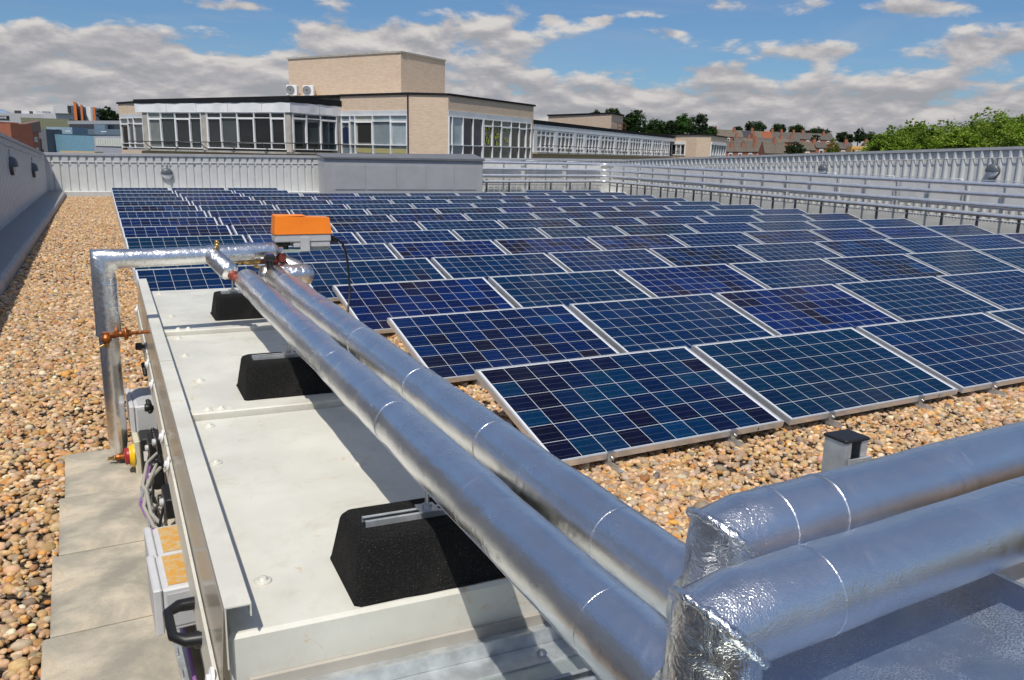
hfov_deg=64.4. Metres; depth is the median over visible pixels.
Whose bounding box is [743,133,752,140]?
terraced house
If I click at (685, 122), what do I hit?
broadleaf tree
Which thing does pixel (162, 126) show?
window
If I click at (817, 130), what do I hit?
broadleaf tree
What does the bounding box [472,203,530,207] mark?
solar panel
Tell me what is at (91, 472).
paving slab
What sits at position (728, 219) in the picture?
solar panel
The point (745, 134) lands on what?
terraced house
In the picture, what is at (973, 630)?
duct cover
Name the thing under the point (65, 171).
parapet wall
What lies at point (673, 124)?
broadleaf tree
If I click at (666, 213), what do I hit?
solar panel
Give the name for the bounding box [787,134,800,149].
terraced house
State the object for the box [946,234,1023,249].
solar panel
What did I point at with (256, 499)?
air handling unit
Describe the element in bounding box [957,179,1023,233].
pipe rack
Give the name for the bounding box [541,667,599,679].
strut channel
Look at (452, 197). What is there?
solar panel
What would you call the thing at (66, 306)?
gravel
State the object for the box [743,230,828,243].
solar panel
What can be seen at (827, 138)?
terraced house
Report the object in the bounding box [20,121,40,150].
red brick block
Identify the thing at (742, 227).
solar panel
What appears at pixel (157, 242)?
solar panel
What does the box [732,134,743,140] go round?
terraced house
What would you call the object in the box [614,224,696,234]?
solar panel
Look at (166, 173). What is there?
bulkhead lamp
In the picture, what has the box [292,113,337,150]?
window
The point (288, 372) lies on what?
pipe support
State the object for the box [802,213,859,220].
solar panel
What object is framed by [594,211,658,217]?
solar panel
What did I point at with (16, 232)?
roof edge
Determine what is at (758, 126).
broadleaf tree
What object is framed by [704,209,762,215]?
solar panel
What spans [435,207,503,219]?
solar panel
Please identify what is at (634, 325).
solar panel
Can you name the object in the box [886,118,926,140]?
broadleaf tree
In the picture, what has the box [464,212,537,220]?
solar panel
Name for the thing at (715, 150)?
window
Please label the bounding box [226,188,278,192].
solar panel
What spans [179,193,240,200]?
solar panel
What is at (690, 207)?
solar panel
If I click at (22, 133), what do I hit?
orange brick block
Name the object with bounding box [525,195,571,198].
solar panel
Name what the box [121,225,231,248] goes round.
solar panel
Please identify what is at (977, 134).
broadleaf tree
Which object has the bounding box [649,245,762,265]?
solar panel
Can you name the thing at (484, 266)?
solar panel
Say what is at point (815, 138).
broadleaf tree
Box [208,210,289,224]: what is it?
solar panel
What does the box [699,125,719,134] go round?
broadleaf tree
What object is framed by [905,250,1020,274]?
solar panel
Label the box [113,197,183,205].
solar panel
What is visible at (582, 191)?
solar panel
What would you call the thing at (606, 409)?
solar panel
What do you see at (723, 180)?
pipe rack
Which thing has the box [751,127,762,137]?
terraced house
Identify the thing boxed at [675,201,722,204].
solar panel
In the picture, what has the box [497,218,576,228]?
solar panel
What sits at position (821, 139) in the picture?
terraced house
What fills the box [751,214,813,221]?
solar panel
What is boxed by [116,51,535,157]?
brick building
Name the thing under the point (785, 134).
terraced house
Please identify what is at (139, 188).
solar panel
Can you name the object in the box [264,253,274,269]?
ball valve
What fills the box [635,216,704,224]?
solar panel
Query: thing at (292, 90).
condenser unit
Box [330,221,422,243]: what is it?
solar panel
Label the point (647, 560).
insulated pipe
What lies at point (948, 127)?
broadleaf tree
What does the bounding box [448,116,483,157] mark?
window
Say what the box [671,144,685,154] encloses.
window
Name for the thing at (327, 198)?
solar panel
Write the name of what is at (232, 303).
pipe support
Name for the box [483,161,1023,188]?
rack pipe
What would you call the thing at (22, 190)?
parapet wall
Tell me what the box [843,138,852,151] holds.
terraced house
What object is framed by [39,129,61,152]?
stair tower
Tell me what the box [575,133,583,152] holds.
window
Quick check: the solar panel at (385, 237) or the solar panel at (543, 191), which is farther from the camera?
the solar panel at (543, 191)
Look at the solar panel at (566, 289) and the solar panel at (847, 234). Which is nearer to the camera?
the solar panel at (566, 289)
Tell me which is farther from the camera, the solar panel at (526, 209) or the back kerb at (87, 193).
the back kerb at (87, 193)
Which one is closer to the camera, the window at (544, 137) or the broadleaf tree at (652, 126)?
the window at (544, 137)
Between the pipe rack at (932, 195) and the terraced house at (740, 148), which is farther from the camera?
the terraced house at (740, 148)
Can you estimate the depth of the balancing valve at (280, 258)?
4.42 m
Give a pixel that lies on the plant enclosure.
(393, 173)
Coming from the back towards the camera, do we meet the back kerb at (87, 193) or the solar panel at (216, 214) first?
the back kerb at (87, 193)
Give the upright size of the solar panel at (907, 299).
0.344 m
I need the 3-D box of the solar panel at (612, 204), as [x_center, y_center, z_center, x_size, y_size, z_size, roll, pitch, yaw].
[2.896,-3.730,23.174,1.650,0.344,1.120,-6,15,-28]
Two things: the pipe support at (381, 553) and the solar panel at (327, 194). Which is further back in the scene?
the solar panel at (327, 194)
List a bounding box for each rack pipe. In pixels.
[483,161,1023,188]
[483,167,1023,198]
[483,174,1023,209]
[483,180,1023,219]
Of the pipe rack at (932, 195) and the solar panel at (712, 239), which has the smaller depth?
the solar panel at (712, 239)
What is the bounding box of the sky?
[0,0,1023,146]
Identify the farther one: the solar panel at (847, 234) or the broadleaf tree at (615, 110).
the broadleaf tree at (615, 110)
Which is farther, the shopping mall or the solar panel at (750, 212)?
the shopping mall
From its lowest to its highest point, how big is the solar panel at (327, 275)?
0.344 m
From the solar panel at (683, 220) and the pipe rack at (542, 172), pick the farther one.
the pipe rack at (542, 172)
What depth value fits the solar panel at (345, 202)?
21.73 m
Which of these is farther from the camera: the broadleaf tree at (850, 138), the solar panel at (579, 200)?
the broadleaf tree at (850, 138)
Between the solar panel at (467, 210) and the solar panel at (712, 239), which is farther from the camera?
the solar panel at (467, 210)
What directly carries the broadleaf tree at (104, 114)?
on the town ground
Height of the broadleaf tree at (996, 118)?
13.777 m
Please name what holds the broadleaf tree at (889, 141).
on the town ground
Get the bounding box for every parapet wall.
[0,132,47,229]
[44,152,625,191]
[624,146,1023,221]
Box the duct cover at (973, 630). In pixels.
[762,574,1023,679]
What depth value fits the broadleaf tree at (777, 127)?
427.51 m
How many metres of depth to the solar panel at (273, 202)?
20.93 m
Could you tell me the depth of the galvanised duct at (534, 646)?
1.81 m
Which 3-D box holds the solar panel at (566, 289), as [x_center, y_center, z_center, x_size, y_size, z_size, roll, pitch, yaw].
[0.704,-0.483,8.759,1.650,0.344,1.120,-6,15,-28]
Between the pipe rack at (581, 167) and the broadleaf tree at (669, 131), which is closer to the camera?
the pipe rack at (581, 167)
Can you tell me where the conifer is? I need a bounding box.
[824,137,840,152]
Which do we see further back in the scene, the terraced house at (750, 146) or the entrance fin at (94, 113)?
the terraced house at (750, 146)
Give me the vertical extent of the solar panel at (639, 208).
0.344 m
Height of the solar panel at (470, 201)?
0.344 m
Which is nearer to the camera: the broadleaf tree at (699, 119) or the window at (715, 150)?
the window at (715, 150)
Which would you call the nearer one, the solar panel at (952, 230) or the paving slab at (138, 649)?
the paving slab at (138, 649)
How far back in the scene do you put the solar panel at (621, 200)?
25.71 m
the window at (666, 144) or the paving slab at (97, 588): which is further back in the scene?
the window at (666, 144)
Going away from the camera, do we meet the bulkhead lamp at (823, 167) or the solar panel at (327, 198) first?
the solar panel at (327, 198)
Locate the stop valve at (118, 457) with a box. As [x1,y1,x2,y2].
[107,454,124,460]
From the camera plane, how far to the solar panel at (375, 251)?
11.17 m
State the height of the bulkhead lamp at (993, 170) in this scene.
0.510 m
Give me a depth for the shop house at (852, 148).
250.20 m
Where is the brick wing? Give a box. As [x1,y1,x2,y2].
[532,120,679,161]
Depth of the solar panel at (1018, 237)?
15.78 m
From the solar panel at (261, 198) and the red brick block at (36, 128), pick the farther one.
the red brick block at (36, 128)
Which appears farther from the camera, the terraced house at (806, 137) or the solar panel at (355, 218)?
the terraced house at (806, 137)
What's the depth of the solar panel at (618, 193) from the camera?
29.55 m
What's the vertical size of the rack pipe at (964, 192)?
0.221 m
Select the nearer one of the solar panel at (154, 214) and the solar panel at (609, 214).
the solar panel at (154, 214)
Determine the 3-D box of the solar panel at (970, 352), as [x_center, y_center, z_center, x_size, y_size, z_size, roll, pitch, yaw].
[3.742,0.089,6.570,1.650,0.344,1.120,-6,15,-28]
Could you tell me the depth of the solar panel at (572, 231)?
14.98 m
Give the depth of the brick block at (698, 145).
83.96 m
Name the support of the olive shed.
on the town ground
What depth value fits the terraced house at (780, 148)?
271.05 m
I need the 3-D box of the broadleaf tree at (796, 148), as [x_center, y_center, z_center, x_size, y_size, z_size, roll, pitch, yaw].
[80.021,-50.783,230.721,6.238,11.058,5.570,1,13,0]
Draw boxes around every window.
[70,124,119,128]
[119,117,144,147]
[147,112,202,148]
[206,112,286,149]
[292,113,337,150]
[340,115,406,153]
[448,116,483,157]
[483,119,531,157]
[536,130,554,151]
[557,132,573,152]
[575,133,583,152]
[586,134,598,153]
[601,135,614,153]
[616,137,628,154]
[630,138,640,154]
[642,139,651,154]
[653,140,661,155]
[662,141,669,155]
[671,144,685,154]
[710,145,725,155]
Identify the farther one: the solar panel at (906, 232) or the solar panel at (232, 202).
the solar panel at (232, 202)
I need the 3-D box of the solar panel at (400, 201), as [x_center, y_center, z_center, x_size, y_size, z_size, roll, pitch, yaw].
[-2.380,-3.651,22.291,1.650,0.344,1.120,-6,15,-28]
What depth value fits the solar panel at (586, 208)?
21.12 m
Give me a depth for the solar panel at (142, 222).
14.84 m
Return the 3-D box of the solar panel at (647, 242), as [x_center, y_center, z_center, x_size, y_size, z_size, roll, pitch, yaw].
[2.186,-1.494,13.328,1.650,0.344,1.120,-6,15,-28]
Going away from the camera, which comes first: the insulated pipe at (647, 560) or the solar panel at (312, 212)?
the insulated pipe at (647, 560)
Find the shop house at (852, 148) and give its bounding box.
[846,146,867,151]
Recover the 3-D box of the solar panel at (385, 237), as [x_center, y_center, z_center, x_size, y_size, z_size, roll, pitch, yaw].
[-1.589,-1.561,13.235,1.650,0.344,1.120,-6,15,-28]
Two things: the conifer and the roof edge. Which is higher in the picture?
the conifer
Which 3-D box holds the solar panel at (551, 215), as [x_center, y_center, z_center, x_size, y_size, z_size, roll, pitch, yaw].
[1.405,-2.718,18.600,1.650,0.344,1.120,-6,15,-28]
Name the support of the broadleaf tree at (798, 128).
on the hill
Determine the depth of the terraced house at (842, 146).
262.65 m
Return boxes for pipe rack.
[482,160,523,192]
[524,161,563,192]
[565,161,600,189]
[607,163,637,194]
[636,164,668,197]
[665,165,702,200]
[699,167,741,204]
[739,169,785,208]
[781,171,836,213]
[832,173,894,218]
[891,176,963,225]
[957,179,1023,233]
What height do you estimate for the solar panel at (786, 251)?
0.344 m
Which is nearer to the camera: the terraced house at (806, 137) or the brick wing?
the brick wing
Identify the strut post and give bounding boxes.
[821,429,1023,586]
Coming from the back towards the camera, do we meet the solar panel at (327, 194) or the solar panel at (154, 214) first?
the solar panel at (327, 194)
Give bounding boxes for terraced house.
[715,126,723,135]
[723,130,733,140]
[726,140,734,155]
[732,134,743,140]
[733,127,742,137]
[733,140,745,155]
[742,131,751,137]
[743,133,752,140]
[744,141,755,154]
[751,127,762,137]
[752,134,765,140]
[753,137,761,154]
[758,137,776,154]
[761,131,771,137]
[771,129,779,137]
[774,141,786,153]
[777,134,788,145]
[780,130,793,137]
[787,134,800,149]
[792,129,802,141]
[797,138,815,152]
[801,129,812,141]
[812,133,823,141]
[814,142,827,152]
[822,131,832,148]
[834,142,845,151]
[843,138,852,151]
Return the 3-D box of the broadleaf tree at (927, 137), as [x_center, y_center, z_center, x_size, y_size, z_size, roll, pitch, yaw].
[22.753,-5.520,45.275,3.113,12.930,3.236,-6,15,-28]
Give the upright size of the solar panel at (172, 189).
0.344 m
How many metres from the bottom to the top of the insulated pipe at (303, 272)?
0.158 m
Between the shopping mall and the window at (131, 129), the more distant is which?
the shopping mall
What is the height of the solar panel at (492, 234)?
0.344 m
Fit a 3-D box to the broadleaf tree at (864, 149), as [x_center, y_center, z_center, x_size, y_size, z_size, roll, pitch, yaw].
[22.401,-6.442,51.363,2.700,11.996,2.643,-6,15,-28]
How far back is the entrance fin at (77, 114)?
151.24 m
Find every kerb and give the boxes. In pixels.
[0,191,65,298]
[64,191,626,196]
[619,188,1023,233]
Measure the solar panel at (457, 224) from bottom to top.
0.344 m
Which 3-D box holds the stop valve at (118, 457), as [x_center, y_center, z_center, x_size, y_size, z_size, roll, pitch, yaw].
[-2.031,0.605,4.210,0.116,0.034,0.032,-1,13,-11]
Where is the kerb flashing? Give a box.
[633,188,1023,222]
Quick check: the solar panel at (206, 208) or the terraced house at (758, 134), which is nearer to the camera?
the solar panel at (206, 208)
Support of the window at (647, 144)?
in the brick wing
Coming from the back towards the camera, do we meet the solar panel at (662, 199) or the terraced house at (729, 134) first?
the terraced house at (729, 134)
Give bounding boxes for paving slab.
[41,616,204,679]
[50,541,152,638]
[59,482,175,555]
[65,447,167,497]
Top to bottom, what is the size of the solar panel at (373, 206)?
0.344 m
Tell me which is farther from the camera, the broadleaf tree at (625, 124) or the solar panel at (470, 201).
the broadleaf tree at (625, 124)
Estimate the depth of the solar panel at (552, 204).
22.61 m
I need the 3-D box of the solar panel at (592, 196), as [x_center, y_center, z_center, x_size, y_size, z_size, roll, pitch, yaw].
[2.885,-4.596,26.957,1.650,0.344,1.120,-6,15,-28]
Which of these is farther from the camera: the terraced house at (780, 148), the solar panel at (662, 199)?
the terraced house at (780, 148)
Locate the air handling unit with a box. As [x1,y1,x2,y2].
[124,279,537,679]
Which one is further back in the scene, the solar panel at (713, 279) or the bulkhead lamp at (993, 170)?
the bulkhead lamp at (993, 170)
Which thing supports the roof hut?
on the brick wing
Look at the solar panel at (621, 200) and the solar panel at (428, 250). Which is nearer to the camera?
the solar panel at (428, 250)
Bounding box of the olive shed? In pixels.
[21,118,77,128]
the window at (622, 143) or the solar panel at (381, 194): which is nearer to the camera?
the solar panel at (381, 194)
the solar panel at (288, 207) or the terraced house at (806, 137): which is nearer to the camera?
the solar panel at (288, 207)
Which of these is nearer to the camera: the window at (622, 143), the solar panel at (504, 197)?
the solar panel at (504, 197)
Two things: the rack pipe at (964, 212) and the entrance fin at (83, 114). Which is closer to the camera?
the rack pipe at (964, 212)
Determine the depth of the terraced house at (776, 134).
381.47 m
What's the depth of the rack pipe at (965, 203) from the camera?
24.54 m
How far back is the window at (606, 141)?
63.75 m
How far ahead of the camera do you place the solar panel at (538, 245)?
12.67 m
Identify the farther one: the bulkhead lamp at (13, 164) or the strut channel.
the bulkhead lamp at (13, 164)
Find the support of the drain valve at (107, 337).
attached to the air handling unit
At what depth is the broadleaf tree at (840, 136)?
428.54 m
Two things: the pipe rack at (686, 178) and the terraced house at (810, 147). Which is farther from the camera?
the terraced house at (810, 147)
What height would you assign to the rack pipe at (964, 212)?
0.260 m
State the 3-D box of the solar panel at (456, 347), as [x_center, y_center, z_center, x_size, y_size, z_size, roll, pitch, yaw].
[-0.036,0.023,6.475,1.650,0.344,1.120,-6,15,-28]
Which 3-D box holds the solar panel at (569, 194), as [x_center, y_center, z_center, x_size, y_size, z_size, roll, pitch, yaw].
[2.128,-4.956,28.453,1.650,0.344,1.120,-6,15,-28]
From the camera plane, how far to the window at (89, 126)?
109.62 m
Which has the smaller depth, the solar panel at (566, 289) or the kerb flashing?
the solar panel at (566, 289)
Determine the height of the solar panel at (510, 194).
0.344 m
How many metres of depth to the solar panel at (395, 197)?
24.02 m
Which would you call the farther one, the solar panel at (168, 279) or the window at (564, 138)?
the window at (564, 138)
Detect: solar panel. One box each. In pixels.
[111,188,168,189]
[111,190,172,192]
[112,193,177,196]
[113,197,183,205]
[114,201,189,213]
[115,205,197,222]
[117,211,206,229]
[119,217,218,240]
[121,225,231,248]
[124,235,247,248]
[134,264,264,291]
[170,188,224,192]
[174,190,232,196]
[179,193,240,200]
[185,196,250,204]
[191,200,262,210]
[199,205,275,216]
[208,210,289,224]
[218,216,270,234]
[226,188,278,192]
[231,224,332,243]
[234,190,288,195]
[242,193,300,199]
[247,232,361,245]
[252,196,313,204]
[263,200,329,209]
[275,204,347,213]
[284,243,397,262]
[290,209,368,215]
[301,193,355,199]
[304,258,446,300]
[314,196,372,203]
[321,215,393,231]
[329,199,391,207]
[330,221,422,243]
[332,277,515,333]
[346,203,412,213]
[355,230,460,258]
[356,193,408,199]
[366,208,438,215]
[372,196,427,203]
[387,304,619,388]
[388,240,506,270]
[389,213,467,229]
[390,199,449,207]
[408,193,457,197]
[411,203,474,208]
[417,220,503,239]
[426,196,478,199]
[431,253,567,290]
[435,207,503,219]
[447,199,503,204]
[451,227,547,251]
[456,193,503,195]
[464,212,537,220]
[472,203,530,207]
[474,346,783,472]
[477,195,527,199]
[488,270,651,316]
[494,237,601,254]
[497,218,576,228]
[499,207,563,212]
[501,199,553,203]
[502,193,546,195]
[523,190,564,192]
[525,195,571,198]
[528,202,583,206]
[531,212,600,218]
[537,226,625,238]
[545,193,587,195]
[548,248,671,271]
[551,198,600,202]
[558,206,618,212]
[563,190,602,192]
[569,217,644,225]
[569,293,775,352]
[570,195,614,198]
[580,202,633,206]
[587,192,626,195]
[587,234,686,249]
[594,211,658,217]
[598,198,645,201]
[613,195,655,198]
[613,206,669,210]
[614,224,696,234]
[618,264,766,296]
[629,201,678,205]
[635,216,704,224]
[642,198,686,201]
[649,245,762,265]
[651,210,712,216]
[664,205,718,209]
[669,232,761,246]
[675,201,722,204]
[684,222,760,232]
[691,327,958,428]
[696,215,761,222]
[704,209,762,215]
[711,205,762,209]
[715,284,898,334]
[728,258,862,288]
[737,242,841,260]
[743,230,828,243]
[748,221,818,230]
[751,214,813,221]
[754,209,808,214]
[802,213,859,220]
[805,220,873,228]
[809,228,888,240]
[815,239,911,256]
[823,254,946,280]
[835,276,1002,320]
[856,312,1023,396]
[858,218,923,227]
[869,226,945,237]
[884,236,976,252]
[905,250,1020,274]
[924,224,994,235]
[936,270,1023,309]
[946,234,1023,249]
[977,247,1023,268]
[985,307,1023,331]
[1002,233,1023,242]
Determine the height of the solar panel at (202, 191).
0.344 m
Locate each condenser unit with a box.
[286,85,299,95]
[302,85,316,95]
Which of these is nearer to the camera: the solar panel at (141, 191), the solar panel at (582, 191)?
the solar panel at (141, 191)
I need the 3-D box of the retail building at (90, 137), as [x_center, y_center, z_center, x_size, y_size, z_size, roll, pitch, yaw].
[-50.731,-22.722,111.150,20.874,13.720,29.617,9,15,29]
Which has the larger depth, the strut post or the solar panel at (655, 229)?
the solar panel at (655, 229)
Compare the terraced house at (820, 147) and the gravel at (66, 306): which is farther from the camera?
the terraced house at (820, 147)
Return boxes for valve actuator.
[271,214,350,312]
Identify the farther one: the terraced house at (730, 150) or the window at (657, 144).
the terraced house at (730, 150)
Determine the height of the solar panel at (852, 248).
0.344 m
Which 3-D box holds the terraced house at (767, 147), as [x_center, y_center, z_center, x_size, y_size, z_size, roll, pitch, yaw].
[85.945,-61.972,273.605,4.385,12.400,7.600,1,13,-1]
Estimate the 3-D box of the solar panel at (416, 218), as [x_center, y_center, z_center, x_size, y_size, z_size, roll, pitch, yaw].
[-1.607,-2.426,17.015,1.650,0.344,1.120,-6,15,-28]
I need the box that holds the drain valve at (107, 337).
[99,327,149,347]
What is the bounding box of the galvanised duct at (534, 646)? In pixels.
[249,612,587,679]
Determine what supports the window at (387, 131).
in the brick building at (395, 102)
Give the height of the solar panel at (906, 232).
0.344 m
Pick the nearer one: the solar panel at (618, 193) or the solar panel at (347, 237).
the solar panel at (347, 237)
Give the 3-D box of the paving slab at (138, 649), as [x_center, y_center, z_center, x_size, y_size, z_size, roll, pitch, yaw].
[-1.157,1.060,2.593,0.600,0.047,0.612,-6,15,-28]
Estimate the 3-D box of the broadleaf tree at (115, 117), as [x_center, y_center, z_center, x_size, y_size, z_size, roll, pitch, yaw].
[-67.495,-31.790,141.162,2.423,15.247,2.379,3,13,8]
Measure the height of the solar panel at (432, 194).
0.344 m
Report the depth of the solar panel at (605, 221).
17.29 m
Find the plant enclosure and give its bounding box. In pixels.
[316,153,484,195]
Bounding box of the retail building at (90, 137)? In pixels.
[46,121,132,155]
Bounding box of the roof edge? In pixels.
[0,191,62,272]
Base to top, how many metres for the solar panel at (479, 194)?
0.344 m
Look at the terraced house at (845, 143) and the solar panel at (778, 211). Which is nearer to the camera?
the solar panel at (778, 211)
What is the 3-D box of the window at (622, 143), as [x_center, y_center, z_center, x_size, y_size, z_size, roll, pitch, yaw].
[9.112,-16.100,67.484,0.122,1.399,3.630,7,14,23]
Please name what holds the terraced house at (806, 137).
on the hill
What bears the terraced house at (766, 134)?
on the hill
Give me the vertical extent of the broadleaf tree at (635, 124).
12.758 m
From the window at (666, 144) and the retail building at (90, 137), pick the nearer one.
the window at (666, 144)
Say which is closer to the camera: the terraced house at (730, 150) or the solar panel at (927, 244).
the solar panel at (927, 244)
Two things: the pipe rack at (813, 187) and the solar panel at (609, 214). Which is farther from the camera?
the pipe rack at (813, 187)
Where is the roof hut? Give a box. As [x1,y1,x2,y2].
[547,112,625,133]
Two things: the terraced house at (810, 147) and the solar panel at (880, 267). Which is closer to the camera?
the solar panel at (880, 267)
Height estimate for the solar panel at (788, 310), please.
0.344 m
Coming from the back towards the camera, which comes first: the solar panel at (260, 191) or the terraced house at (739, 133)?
the terraced house at (739, 133)
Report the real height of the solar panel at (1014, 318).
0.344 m
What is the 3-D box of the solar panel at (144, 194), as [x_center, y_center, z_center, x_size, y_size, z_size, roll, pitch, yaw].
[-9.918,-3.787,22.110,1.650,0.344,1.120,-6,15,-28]
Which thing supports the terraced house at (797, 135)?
on the hill
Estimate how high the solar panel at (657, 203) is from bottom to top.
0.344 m
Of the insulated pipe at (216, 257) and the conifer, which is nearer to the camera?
the insulated pipe at (216, 257)
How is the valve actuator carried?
attached to the balancing valve at (280, 258)
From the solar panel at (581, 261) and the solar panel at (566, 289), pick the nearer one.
the solar panel at (566, 289)
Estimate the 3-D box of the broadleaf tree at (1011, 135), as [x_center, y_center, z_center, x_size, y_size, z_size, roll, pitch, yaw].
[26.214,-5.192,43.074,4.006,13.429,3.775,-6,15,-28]
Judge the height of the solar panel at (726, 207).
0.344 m
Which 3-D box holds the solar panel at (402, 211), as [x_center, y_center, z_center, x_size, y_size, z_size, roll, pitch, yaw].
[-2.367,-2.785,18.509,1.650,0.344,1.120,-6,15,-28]
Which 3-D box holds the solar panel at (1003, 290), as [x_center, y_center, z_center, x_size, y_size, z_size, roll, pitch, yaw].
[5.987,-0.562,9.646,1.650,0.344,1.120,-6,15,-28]
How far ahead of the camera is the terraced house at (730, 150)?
280.25 m
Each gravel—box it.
[0,196,1023,424]
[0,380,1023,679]
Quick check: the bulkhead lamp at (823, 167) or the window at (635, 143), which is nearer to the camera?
the bulkhead lamp at (823, 167)
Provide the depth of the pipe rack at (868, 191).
22.69 m
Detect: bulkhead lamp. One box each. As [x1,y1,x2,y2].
[8,149,18,174]
[31,157,38,177]
[161,164,172,178]
[818,160,827,173]
[985,158,1000,177]
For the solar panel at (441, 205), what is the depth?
21.04 m
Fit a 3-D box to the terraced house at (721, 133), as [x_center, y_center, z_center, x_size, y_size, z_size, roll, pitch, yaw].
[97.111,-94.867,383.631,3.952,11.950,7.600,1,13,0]
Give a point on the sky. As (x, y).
(837, 66)
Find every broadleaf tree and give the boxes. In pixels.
[96,106,116,120]
[112,114,118,120]
[605,108,620,113]
[622,113,633,130]
[625,109,647,132]
[643,117,665,133]
[655,121,673,133]
[665,119,682,133]
[674,113,694,133]
[688,112,708,133]
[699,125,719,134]
[744,121,766,130]
[769,123,786,131]
[784,142,805,153]
[788,123,805,132]
[804,127,831,133]
[810,135,820,141]
[835,131,847,142]
[846,133,855,142]
[853,128,864,145]
[857,140,872,151]
[859,125,911,150]
[861,131,874,141]
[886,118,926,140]
[902,120,959,149]
[935,118,970,132]
[943,112,1002,148]
[968,107,1023,145]
[991,114,1023,146]
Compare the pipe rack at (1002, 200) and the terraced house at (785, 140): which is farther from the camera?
the terraced house at (785, 140)
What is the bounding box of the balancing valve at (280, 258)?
[234,242,285,264]
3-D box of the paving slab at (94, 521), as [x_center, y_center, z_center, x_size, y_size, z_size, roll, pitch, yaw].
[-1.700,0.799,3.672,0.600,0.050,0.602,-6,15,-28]
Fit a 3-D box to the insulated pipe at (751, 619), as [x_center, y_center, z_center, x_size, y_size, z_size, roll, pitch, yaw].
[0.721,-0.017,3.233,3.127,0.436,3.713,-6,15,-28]
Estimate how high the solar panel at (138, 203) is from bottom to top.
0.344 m
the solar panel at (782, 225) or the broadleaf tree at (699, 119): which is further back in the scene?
the broadleaf tree at (699, 119)
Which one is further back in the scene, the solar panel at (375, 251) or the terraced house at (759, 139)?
the terraced house at (759, 139)
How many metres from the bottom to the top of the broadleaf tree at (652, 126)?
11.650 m
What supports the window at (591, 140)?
in the brick wing
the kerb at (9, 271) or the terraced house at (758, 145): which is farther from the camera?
the terraced house at (758, 145)
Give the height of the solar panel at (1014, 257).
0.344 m
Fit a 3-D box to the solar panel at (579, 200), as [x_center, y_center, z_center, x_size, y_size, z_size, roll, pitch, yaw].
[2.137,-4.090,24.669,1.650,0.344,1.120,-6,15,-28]
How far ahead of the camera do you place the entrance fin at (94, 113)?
150.38 m
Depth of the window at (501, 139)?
44.72 m
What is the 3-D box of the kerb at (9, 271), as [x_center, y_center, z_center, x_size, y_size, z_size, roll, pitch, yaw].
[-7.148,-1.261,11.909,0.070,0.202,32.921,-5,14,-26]
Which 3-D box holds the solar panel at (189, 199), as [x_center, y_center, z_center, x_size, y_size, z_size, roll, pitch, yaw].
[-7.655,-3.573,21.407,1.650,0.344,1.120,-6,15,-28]
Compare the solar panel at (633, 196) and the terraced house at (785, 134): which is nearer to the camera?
the solar panel at (633, 196)
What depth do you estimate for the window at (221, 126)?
40.44 m
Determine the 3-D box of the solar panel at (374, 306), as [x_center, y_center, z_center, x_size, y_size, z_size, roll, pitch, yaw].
[-0.802,-0.337,7.966,1.650,0.344,1.120,-6,15,-28]
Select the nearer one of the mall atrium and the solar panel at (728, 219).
the solar panel at (728, 219)
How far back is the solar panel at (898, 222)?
18.95 m
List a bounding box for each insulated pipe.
[89,240,282,454]
[235,269,1023,679]
[253,256,313,283]
[265,266,1023,619]
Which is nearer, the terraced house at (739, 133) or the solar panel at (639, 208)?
the solar panel at (639, 208)
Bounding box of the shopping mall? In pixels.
[0,105,110,123]
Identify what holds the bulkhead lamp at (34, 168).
attached to the parapet wall at (22, 190)
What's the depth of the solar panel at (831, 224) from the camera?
18.17 m
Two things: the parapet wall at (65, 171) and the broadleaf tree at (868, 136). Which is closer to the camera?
the parapet wall at (65, 171)
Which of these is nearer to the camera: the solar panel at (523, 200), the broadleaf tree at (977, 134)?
the solar panel at (523, 200)
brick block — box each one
[0,122,33,147]
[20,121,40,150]
[660,134,727,157]
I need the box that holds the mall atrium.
[86,107,100,120]
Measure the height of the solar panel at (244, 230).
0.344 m
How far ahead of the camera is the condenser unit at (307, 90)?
46.30 m
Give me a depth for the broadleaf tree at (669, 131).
124.23 m
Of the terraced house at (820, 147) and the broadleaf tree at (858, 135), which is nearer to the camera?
the terraced house at (820, 147)
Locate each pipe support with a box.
[210,280,317,320]
[236,343,333,400]
[330,491,505,606]
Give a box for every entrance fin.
[73,102,80,120]
[80,105,86,120]
[93,107,96,120]
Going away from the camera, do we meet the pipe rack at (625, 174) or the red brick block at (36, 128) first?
the pipe rack at (625, 174)
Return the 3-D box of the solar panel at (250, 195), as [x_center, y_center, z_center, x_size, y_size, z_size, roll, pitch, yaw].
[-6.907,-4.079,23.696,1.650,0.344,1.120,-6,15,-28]

